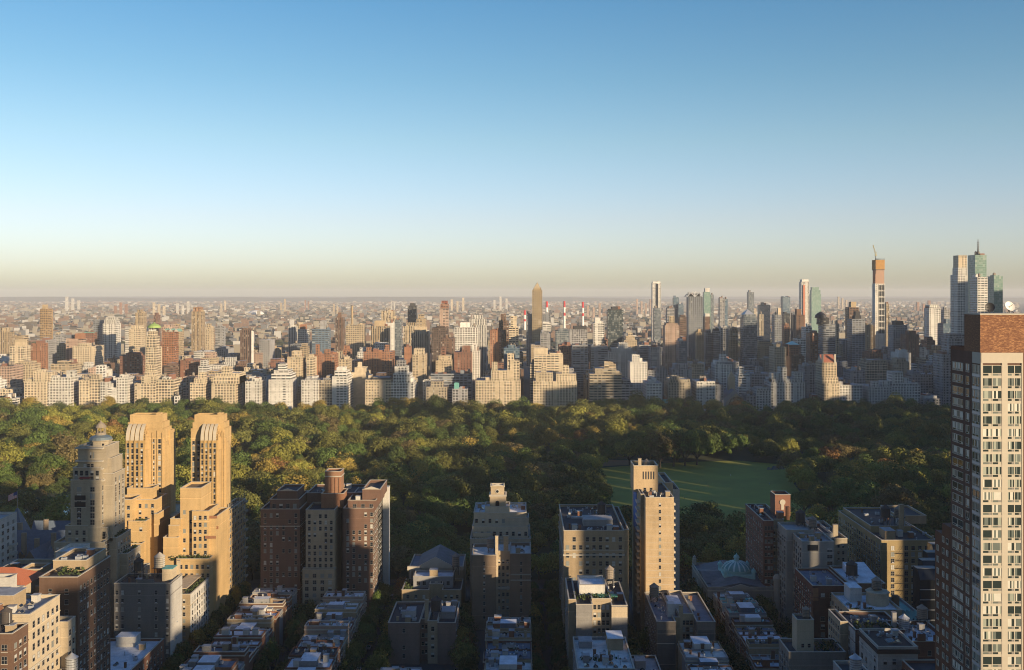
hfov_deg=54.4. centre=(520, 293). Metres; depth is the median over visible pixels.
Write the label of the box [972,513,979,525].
window
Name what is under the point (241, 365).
city block
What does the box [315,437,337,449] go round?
tree
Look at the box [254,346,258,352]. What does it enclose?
city block
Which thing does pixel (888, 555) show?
apartment building
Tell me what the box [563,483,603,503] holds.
tree
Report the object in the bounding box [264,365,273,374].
city block
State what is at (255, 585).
avenue
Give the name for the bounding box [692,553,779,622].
church
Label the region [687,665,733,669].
row house
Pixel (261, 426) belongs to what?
tree
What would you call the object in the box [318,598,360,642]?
row house
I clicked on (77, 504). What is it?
studio window
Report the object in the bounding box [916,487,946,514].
tree
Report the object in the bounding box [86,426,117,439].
tree
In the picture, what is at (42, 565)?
apartment building
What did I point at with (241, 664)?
row house
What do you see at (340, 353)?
city block
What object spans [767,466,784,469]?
rock outcrop
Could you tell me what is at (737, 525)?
tree
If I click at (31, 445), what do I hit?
tree
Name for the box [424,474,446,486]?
tree
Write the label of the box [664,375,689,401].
apartment building
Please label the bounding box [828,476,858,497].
tree
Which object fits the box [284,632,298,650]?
tree
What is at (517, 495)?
tree
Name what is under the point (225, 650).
row house
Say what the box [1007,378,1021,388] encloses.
window
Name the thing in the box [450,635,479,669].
tree
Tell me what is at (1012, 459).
window
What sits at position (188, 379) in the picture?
city block
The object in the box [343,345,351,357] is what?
apartment building
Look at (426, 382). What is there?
city block
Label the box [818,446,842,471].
tree
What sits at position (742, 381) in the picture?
apartment building
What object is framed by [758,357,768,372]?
city block
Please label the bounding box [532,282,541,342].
skyscraper
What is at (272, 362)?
city block
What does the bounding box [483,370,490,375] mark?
city block
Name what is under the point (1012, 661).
window
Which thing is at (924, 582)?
glass building
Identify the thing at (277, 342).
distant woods
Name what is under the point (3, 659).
window
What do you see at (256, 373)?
city block
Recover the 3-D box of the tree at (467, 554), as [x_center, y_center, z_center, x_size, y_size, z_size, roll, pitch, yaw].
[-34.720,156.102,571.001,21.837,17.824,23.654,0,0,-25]
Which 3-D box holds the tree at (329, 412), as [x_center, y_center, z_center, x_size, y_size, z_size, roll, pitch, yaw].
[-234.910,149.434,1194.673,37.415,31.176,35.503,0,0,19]
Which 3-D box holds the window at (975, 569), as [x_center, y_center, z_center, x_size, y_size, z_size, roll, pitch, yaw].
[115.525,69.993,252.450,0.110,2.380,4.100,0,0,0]
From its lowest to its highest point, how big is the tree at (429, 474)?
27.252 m
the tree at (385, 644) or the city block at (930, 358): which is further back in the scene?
the city block at (930, 358)
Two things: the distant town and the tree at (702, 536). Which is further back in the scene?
the distant town
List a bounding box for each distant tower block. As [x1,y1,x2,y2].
[65,297,67,310]
[71,299,73,310]
[77,300,79,309]
[119,302,121,313]
[176,303,178,313]
[187,301,189,313]
[456,301,458,311]
[499,297,501,310]
[505,298,507,309]
[592,307,594,317]
[598,303,600,319]
[636,299,637,314]
[649,299,650,314]
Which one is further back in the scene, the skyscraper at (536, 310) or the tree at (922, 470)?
the skyscraper at (536, 310)
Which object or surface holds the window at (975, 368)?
in the apartment tower at (979, 581)
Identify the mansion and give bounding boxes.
[174,391,179,404]
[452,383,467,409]
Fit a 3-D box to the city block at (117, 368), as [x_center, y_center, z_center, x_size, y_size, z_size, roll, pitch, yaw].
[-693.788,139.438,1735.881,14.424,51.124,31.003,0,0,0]
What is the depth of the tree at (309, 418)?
1135.57 m
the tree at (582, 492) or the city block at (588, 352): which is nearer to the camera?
the tree at (582, 492)
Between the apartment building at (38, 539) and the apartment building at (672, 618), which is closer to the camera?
the apartment building at (672, 618)
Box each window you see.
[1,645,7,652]
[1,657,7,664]
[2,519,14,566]
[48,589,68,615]
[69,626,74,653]
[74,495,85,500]
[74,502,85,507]
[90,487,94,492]
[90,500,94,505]
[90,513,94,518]
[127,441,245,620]
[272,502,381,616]
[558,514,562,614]
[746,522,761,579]
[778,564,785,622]
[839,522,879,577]
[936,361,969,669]
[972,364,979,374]
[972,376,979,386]
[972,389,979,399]
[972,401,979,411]
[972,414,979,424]
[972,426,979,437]
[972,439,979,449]
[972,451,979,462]
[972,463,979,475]
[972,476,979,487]
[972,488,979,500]
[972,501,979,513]
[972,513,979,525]
[972,526,979,538]
[972,538,979,550]
[972,550,979,563]
[972,563,979,576]
[972,575,979,588]
[972,588,979,601]
[972,600,979,614]
[972,613,979,626]
[972,625,979,639]
[972,637,979,651]
[972,650,979,664]
[972,662,979,669]
[983,365,1001,375]
[983,378,1001,388]
[983,390,1001,400]
[983,403,1001,413]
[983,416,1001,426]
[983,428,1001,438]
[983,441,1001,451]
[983,454,1001,464]
[983,466,1001,476]
[983,479,1001,489]
[983,492,1001,502]
[983,504,1001,514]
[983,517,1001,527]
[983,530,1001,540]
[983,542,1001,552]
[983,555,1001,565]
[983,568,1001,578]
[983,580,1001,590]
[983,593,1001,603]
[983,606,1001,616]
[983,618,1001,628]
[983,631,1001,641]
[983,644,1001,654]
[983,656,1001,666]
[1007,365,1021,375]
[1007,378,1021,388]
[1007,390,1021,400]
[1007,403,1021,413]
[1007,416,1021,426]
[1007,428,1021,438]
[1007,441,1021,451]
[1007,454,1021,464]
[1007,466,1021,476]
[1007,479,1021,489]
[1007,492,1021,502]
[1007,504,1021,514]
[1007,517,1021,527]
[1007,530,1021,540]
[1007,542,1021,552]
[1007,555,1021,565]
[1007,568,1021,578]
[1007,580,1021,590]
[1007,593,1021,603]
[1007,606,1021,616]
[1007,618,1021,628]
[1007,631,1021,641]
[1007,644,1021,654]
[1007,656,1021,666]
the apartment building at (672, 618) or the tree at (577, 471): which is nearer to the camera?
the apartment building at (672, 618)
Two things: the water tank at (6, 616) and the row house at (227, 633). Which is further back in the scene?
the row house at (227, 633)
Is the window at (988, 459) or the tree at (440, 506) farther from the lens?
the tree at (440, 506)
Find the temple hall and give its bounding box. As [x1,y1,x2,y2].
[407,544,465,602]
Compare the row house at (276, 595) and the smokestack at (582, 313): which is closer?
the row house at (276, 595)
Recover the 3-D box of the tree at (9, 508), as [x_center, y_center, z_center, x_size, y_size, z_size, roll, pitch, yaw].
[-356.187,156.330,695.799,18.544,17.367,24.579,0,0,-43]
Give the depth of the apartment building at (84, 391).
1400.05 m
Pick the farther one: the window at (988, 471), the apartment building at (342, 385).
the apartment building at (342, 385)
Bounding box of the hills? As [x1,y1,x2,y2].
[0,297,1023,301]
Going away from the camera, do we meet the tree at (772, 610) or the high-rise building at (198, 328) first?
the tree at (772, 610)
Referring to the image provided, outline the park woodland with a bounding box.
[0,390,950,669]
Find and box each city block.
[0,354,9,361]
[0,376,6,388]
[0,384,21,397]
[57,342,65,360]
[77,373,91,378]
[82,362,93,372]
[88,366,95,373]
[104,361,114,370]
[107,355,119,364]
[107,366,111,375]
[115,359,119,373]
[134,374,144,379]
[162,324,177,330]
[164,362,179,376]
[183,372,208,399]
[194,348,216,358]
[198,360,211,371]
[206,371,214,382]
[209,369,221,373]
[211,364,228,369]
[217,346,233,359]
[223,357,237,370]
[227,353,239,360]
[236,360,246,370]
[243,375,251,402]
[244,363,258,373]
[246,371,264,376]
[249,366,266,374]
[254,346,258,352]
[254,350,262,368]
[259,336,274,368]
[261,375,270,399]
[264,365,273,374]
[268,358,283,367]
[274,362,285,369]
[275,346,281,357]
[290,341,301,355]
[300,343,309,361]
[334,351,342,359]
[352,360,362,369]
[357,347,365,357]
[374,342,387,348]
[376,372,388,375]
[423,375,438,400]
[427,365,429,378]
[430,353,431,375]
[479,349,481,376]
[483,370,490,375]
[488,340,489,363]
[498,359,503,367]
[520,350,522,366]
[520,367,523,395]
[530,342,539,361]
[531,344,539,361]
[583,369,592,398]
[585,378,587,401]
[587,344,590,360]
[604,334,607,345]
[651,340,659,345]
[705,369,710,378]
[742,365,754,370]
[746,358,758,365]
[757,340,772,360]
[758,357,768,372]
[836,361,850,376]
[839,338,846,360]
[839,343,842,356]
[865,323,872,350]
[879,347,887,353]
[911,363,919,370]
[916,355,928,367]
[919,362,932,372]
[921,336,934,349]
[926,355,932,361]
[928,345,940,354]
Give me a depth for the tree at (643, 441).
940.89 m
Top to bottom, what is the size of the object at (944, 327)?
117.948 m
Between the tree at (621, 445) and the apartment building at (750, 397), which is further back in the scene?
the apartment building at (750, 397)
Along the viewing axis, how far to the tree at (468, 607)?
489.99 m
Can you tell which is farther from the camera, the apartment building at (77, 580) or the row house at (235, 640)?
the row house at (235, 640)
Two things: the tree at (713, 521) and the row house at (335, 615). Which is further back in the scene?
the tree at (713, 521)
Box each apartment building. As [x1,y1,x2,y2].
[0,361,22,387]
[0,393,23,409]
[0,512,17,566]
[0,567,43,593]
[0,573,24,586]
[0,587,75,669]
[0,622,28,669]
[3,543,89,592]
[15,359,40,387]
[15,508,70,558]
[24,369,60,405]
[31,340,47,369]
[39,548,110,669]
[42,337,56,369]
[48,370,81,405]
[51,359,81,373]
[66,333,85,359]
[73,342,103,366]
[79,375,90,405]
[83,330,96,344]
[89,365,107,404]
[100,377,115,402]
[108,382,115,400]
[110,632,163,669]
[114,560,181,664]
[116,372,135,403]
[120,352,145,373]
[125,323,130,353]
[135,364,163,402]
[156,373,181,403]
[180,356,204,379]
[182,575,208,647]
[190,372,210,401]
[201,352,218,364]
[211,366,245,410]
[245,376,265,405]
[260,468,389,619]
[269,364,296,409]
[287,350,305,385]
[301,375,321,404]
[307,353,316,375]
[314,344,322,377]
[319,374,331,405]
[323,349,337,377]
[332,367,352,407]
[339,354,351,371]
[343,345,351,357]
[351,362,369,406]
[363,345,394,376]
[365,374,392,405]
[388,599,459,664]
[391,360,416,403]
[402,568,463,606]
[404,343,411,371]
[412,348,426,399]
[426,380,447,400]
[431,369,472,405]
[436,347,452,371]
[442,334,454,369]
[454,346,471,371]
[470,483,530,599]
[471,535,531,629]
[472,344,479,399]
[476,353,520,407]
[504,343,519,377]
[530,359,533,403]
[533,363,576,407]
[534,347,562,378]
[540,330,549,352]
[558,342,570,366]
[558,504,628,628]
[565,575,627,669]
[572,630,634,669]
[588,361,621,401]
[608,342,637,378]
[622,333,636,350]
[622,379,632,399]
[628,354,646,395]
[631,655,660,669]
[637,341,650,367]
[643,376,661,399]
[644,590,715,669]
[647,365,667,398]
[648,343,661,367]
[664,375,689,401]
[669,363,691,398]
[676,336,686,362]
[688,359,703,378]
[692,376,714,411]
[703,313,709,331]
[711,354,731,389]
[714,379,723,402]
[722,356,738,374]
[734,366,749,395]
[742,390,755,406]
[745,491,790,616]
[747,366,768,386]
[750,384,770,410]
[764,366,804,409]
[769,342,785,371]
[777,522,833,624]
[778,614,845,669]
[784,341,803,376]
[793,335,805,362]
[795,568,843,637]
[798,361,815,397]
[801,323,811,338]
[805,394,823,400]
[805,517,847,565]
[815,354,839,400]
[828,609,848,659]
[829,562,885,591]
[831,582,901,619]
[833,660,867,669]
[838,379,861,402]
[838,504,934,606]
[839,611,905,659]
[843,365,864,383]
[858,357,887,383]
[858,628,919,669]
[861,380,891,403]
[862,348,882,358]
[885,620,934,658]
[886,357,908,376]
[887,371,920,403]
[889,594,929,622]
[891,348,910,369]
[902,659,934,669]
[904,369,932,393]
[919,343,925,356]
[919,393,941,405]
[933,349,950,405]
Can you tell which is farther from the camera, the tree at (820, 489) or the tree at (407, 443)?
the tree at (407, 443)
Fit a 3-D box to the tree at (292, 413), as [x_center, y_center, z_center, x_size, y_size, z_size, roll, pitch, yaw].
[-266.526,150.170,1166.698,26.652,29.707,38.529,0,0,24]
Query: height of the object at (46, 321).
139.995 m
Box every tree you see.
[0,440,28,465]
[0,487,41,511]
[0,505,26,518]
[9,410,31,426]
[18,417,45,431]
[20,442,41,449]
[21,430,52,445]
[24,401,45,412]
[27,408,49,419]
[33,452,68,474]
[42,435,60,455]
[43,492,70,520]
[51,430,78,449]
[53,437,81,465]
[68,436,89,444]
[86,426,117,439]
[110,424,124,434]
[164,654,183,669]
[171,653,184,661]
[173,640,193,661]
[185,627,206,644]
[209,608,224,626]
[219,602,231,627]
[225,594,236,618]
[230,585,241,606]
[231,450,257,470]
[231,454,250,471]
[231,462,252,480]
[231,488,250,499]
[231,491,263,517]
[235,476,262,492]
[236,415,275,439]
[240,581,251,595]
[246,548,260,579]
[249,416,277,436]
[253,473,289,495]
[253,649,269,669]
[254,458,281,474]
[256,444,293,473]
[263,636,279,669]
[265,473,311,502]
[267,641,286,665]
[274,659,288,669]
[280,409,305,420]
[282,435,309,455]
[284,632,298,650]
[292,412,319,427]
[294,621,305,639]
[295,422,322,437]
[305,481,324,489]
[314,406,338,418]
[314,447,338,468]
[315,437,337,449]
[316,430,344,444]
[319,440,349,452]
[337,660,348,669]
[338,442,366,457]
[344,473,364,482]
[345,475,361,483]
[345,643,359,662]
[354,479,365,483]
[360,612,376,627]
[362,648,389,669]
[366,436,392,457]
[368,590,383,617]
[372,473,410,496]
[373,634,394,658]
[375,463,417,479]
[377,628,387,643]
[378,581,388,591]
[380,417,399,433]
[382,620,387,633]
[383,438,403,446]
[390,508,407,527]
[390,523,419,552]
[390,531,417,556]
[390,545,414,578]
[391,521,430,545]
[394,507,417,522]
[395,419,431,434]
[398,439,418,464]
[401,549,424,570]
[407,481,430,496]
[407,522,429,543]
[416,513,438,522]
[417,461,445,482]
[417,536,453,553]
[419,484,460,506]
[420,495,443,515]
[422,454,441,468]
[422,516,443,532]
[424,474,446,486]
[427,526,454,549]
[431,474,478,503]
[433,501,455,515]
[437,474,470,500]
[437,505,465,526]
[446,441,480,459]
[446,495,485,524]
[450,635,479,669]
[452,550,469,570]
[454,632,477,658]
[456,626,469,639]
[457,653,478,669]
[459,617,472,632]
[460,464,490,484]
[460,601,471,614]
[460,609,474,622]
[480,452,494,460]
[484,440,517,453]
[484,455,506,470]
[485,475,512,497]
[487,487,535,509]
[496,409,517,422]
[500,417,527,440]
[505,468,542,491]
[511,489,541,506]
[518,414,550,427]
[521,468,545,491]
[525,406,549,416]
[526,461,553,489]
[528,502,553,521]
[528,602,542,620]
[529,520,558,546]
[529,613,543,632]
[530,531,548,553]
[531,553,551,579]
[531,623,545,642]
[532,642,543,659]
[532,650,543,669]
[532,653,547,669]
[534,490,556,505]
[535,412,555,426]
[537,453,564,465]
[540,493,579,518]
[542,471,567,488]
[543,472,575,491]
[544,587,558,601]
[548,623,564,646]
[550,631,565,654]
[552,462,578,490]
[558,480,588,494]
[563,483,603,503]
[564,405,587,418]
[568,464,591,481]
[572,469,596,485]
[573,460,593,469]
[580,485,611,503]
[583,481,613,496]
[584,468,606,488]
[587,497,610,503]
[588,430,621,449]
[596,413,626,425]
[605,415,631,434]
[613,438,642,464]
[625,434,661,460]
[627,624,637,638]
[627,635,640,651]
[634,626,649,652]
[642,430,680,467]
[654,428,669,438]
[659,426,692,466]
[670,428,700,465]
[680,505,699,537]
[680,538,709,568]
[680,551,699,579]
[682,515,708,538]
[684,515,714,539]
[687,427,709,464]
[689,500,724,519]
[691,531,721,546]
[692,512,724,536]
[697,547,724,562]
[697,588,703,597]
[699,420,722,454]
[702,542,725,562]
[707,526,726,541]
[708,525,745,551]
[715,621,724,644]
[716,510,745,530]
[718,549,745,561]
[725,516,745,536]
[739,658,750,669]
[755,594,769,610]
[760,597,778,621]
[770,618,781,632]
[774,402,798,415]
[776,616,791,636]
[780,405,812,419]
[784,509,808,518]
[784,515,819,521]
[785,460,816,484]
[790,489,821,511]
[792,510,820,520]
[809,508,830,520]
[810,411,834,426]
[810,481,840,510]
[815,485,839,511]
[816,512,837,523]
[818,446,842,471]
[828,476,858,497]
[833,464,860,477]
[835,465,860,477]
[845,485,880,506]
[855,449,890,459]
[858,479,880,490]
[870,482,920,507]
[873,461,908,486]
[897,469,929,486]
[900,450,932,469]
[908,464,932,487]
[911,503,931,514]
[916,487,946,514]
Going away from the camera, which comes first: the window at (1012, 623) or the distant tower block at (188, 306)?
the window at (1012, 623)
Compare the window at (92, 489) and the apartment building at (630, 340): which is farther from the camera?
the apartment building at (630, 340)
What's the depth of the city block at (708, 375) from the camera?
1552.70 m
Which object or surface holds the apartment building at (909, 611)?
on the ground at (480, 637)
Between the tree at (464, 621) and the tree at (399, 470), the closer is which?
the tree at (464, 621)
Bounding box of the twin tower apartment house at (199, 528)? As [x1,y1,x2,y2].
[125,412,247,626]
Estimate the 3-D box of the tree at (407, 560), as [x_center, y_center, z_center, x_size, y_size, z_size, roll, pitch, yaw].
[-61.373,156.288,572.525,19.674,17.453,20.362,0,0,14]
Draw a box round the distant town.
[0,300,1019,359]
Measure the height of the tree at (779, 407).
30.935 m
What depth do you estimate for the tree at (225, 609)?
490.50 m
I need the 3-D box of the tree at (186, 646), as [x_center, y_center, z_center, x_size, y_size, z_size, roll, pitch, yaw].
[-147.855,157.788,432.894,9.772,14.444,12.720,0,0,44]
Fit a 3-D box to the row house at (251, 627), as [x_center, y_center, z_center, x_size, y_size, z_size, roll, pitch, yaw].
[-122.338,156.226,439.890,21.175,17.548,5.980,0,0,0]
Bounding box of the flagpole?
[8,491,17,507]
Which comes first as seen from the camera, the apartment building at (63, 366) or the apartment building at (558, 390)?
the apartment building at (558, 390)
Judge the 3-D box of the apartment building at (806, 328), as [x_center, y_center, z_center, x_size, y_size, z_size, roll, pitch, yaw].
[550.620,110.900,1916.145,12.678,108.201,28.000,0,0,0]
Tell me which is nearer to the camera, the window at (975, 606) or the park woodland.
the window at (975, 606)
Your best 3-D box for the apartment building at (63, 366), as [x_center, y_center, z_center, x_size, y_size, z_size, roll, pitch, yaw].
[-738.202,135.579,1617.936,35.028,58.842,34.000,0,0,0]
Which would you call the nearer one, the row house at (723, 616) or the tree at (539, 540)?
the row house at (723, 616)
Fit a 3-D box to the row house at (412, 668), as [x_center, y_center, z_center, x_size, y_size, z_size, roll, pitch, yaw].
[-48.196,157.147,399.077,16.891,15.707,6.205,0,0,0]
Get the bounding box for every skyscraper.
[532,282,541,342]
[651,281,660,340]
[684,291,702,359]
[703,288,710,329]
[799,279,808,322]
[809,287,820,332]
[872,259,884,349]
[950,255,967,333]
[968,244,986,312]
[970,273,987,312]
[987,273,1002,312]
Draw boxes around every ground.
[0,297,1023,669]
[0,413,950,578]
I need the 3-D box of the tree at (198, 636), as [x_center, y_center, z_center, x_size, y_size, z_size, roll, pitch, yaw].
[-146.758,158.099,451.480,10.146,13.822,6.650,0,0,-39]
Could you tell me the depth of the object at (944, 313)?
2082.31 m
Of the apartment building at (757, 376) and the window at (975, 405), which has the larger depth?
the apartment building at (757, 376)
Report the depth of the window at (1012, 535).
249.87 m
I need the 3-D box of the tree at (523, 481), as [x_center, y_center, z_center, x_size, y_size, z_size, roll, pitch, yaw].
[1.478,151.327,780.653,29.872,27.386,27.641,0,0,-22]
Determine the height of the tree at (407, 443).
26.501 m
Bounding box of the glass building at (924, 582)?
[913,542,934,626]
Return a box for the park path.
[565,460,656,465]
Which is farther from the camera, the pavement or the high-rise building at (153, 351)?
the high-rise building at (153, 351)
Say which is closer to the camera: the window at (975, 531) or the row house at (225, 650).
the window at (975, 531)
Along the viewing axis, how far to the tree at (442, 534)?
615.52 m
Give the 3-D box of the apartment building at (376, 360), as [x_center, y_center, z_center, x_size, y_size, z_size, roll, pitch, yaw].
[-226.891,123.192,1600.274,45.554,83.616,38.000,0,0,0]
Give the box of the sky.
[0,0,1023,296]
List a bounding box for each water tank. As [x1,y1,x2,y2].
[0,606,13,630]
[65,653,79,669]
[133,557,144,578]
[152,552,165,579]
[431,595,441,618]
[452,553,459,574]
[487,535,494,552]
[597,501,605,514]
[605,565,613,585]
[649,583,658,601]
[794,509,805,525]
[801,606,810,617]
[808,516,817,529]
[845,560,858,578]
[848,653,861,669]
[871,576,881,589]
[880,504,891,525]
[893,505,905,525]
[898,614,910,632]
[915,604,928,626]
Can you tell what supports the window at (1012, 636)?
in the apartment tower at (979, 581)
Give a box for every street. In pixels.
[361,595,395,669]
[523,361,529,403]
[536,600,555,669]
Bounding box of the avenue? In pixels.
[249,583,686,590]
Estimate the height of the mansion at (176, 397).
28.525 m
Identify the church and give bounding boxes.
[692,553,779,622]
[721,371,745,406]
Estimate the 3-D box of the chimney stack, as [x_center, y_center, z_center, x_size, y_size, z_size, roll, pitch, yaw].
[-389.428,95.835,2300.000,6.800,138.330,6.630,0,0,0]
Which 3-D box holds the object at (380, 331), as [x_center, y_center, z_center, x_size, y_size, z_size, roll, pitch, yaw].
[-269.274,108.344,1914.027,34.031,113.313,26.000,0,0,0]
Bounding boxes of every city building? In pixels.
[16,388,23,395]
[297,385,300,406]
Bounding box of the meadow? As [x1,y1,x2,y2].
[600,461,807,522]
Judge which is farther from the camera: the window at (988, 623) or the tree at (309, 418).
the tree at (309, 418)
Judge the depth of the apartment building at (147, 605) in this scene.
426.00 m
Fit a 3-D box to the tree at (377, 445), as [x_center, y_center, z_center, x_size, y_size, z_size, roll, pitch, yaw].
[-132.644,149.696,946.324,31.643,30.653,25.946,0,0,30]
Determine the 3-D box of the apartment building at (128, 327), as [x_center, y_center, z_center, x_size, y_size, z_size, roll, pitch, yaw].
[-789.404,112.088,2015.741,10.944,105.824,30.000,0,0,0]
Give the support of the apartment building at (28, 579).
on the ground at (480, 637)
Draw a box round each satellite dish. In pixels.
[985,303,994,312]
[1005,301,1014,312]
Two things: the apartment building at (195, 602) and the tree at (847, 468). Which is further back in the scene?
the tree at (847, 468)
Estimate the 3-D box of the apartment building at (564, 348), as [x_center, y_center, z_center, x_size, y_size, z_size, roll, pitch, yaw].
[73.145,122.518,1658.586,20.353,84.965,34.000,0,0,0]
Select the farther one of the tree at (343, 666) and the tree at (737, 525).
the tree at (737, 525)
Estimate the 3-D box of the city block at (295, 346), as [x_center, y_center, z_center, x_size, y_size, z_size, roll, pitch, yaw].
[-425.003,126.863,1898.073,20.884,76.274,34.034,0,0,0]
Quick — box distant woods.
[0,301,1021,360]
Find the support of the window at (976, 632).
in the apartment tower at (979, 581)
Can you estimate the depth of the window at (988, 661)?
249.87 m
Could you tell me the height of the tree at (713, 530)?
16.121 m
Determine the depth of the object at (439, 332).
1701.14 m
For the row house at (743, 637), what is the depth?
427.72 m
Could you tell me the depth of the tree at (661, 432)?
1022.32 m
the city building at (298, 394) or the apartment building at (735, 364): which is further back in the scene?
the apartment building at (735, 364)
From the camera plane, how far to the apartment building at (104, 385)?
1400.08 m
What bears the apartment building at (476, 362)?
on the ground at (480, 637)
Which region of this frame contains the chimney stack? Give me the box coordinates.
[351,305,352,323]
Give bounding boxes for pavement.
[202,593,251,644]
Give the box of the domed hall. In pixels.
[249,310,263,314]
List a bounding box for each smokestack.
[523,310,525,329]
[563,301,565,327]
[582,302,583,325]
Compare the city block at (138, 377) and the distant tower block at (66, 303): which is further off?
the distant tower block at (66, 303)
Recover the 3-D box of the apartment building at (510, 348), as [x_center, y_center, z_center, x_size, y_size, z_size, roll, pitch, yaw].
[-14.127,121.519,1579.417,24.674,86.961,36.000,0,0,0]
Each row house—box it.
[179,664,214,669]
[183,654,238,669]
[194,642,249,669]
[211,636,261,659]
[213,627,265,655]
[227,613,274,641]
[230,622,272,642]
[230,626,268,663]
[232,608,279,644]
[232,644,258,663]
[237,605,282,645]
[238,596,285,642]
[238,661,244,669]
[249,592,291,618]
[249,651,253,669]
[252,585,297,616]
[284,652,335,669]
[285,603,291,629]
[285,605,288,639]
[288,642,339,669]
[296,637,343,664]
[297,667,315,669]
[300,629,347,658]
[304,619,350,646]
[314,602,358,631]
[314,612,356,637]
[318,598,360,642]
[323,588,365,614]
[330,619,354,642]
[335,601,362,618]
[380,666,421,669]
[383,666,406,669]
[483,648,531,669]
[484,655,531,669]
[485,619,530,632]
[485,628,531,648]
[486,618,531,643]
[486,637,531,651]
[487,614,530,620]
[677,636,722,669]
[681,649,728,669]
[685,658,728,669]
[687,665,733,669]
[712,591,749,614]
[717,591,754,617]
[719,596,758,624]
[722,612,724,645]
[724,602,766,644]
[729,623,731,643]
[731,614,772,648]
[734,626,776,661]
[737,627,774,652]
[740,633,781,663]
[745,637,778,661]
[749,650,778,669]
[752,657,778,669]
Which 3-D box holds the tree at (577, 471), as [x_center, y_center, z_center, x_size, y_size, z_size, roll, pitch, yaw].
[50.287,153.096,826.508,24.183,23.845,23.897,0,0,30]
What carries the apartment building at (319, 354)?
on the ground at (480, 637)
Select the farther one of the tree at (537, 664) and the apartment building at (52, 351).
the apartment building at (52, 351)
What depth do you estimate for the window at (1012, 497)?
249.87 m
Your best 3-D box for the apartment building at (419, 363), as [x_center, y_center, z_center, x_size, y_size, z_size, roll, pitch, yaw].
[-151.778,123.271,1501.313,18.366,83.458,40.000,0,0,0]
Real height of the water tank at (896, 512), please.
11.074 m
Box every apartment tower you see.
[54,420,149,637]
[630,458,679,638]
[935,313,1023,669]
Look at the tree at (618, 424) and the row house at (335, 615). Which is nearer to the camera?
the row house at (335, 615)
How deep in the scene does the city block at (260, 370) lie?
1617.26 m
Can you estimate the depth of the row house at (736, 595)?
475.92 m
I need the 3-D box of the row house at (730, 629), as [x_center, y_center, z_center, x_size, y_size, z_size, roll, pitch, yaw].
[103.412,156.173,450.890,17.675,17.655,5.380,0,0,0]
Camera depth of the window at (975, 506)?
252.26 m
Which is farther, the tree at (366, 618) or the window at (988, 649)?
the tree at (366, 618)
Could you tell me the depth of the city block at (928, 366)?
1623.26 m
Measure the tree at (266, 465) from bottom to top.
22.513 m
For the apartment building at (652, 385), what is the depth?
1392.38 m
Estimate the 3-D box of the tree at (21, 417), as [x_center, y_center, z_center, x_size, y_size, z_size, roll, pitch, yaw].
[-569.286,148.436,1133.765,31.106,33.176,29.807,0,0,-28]
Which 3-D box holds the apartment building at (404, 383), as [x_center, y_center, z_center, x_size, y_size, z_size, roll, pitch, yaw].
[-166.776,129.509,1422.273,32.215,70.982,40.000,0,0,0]
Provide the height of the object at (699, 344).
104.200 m

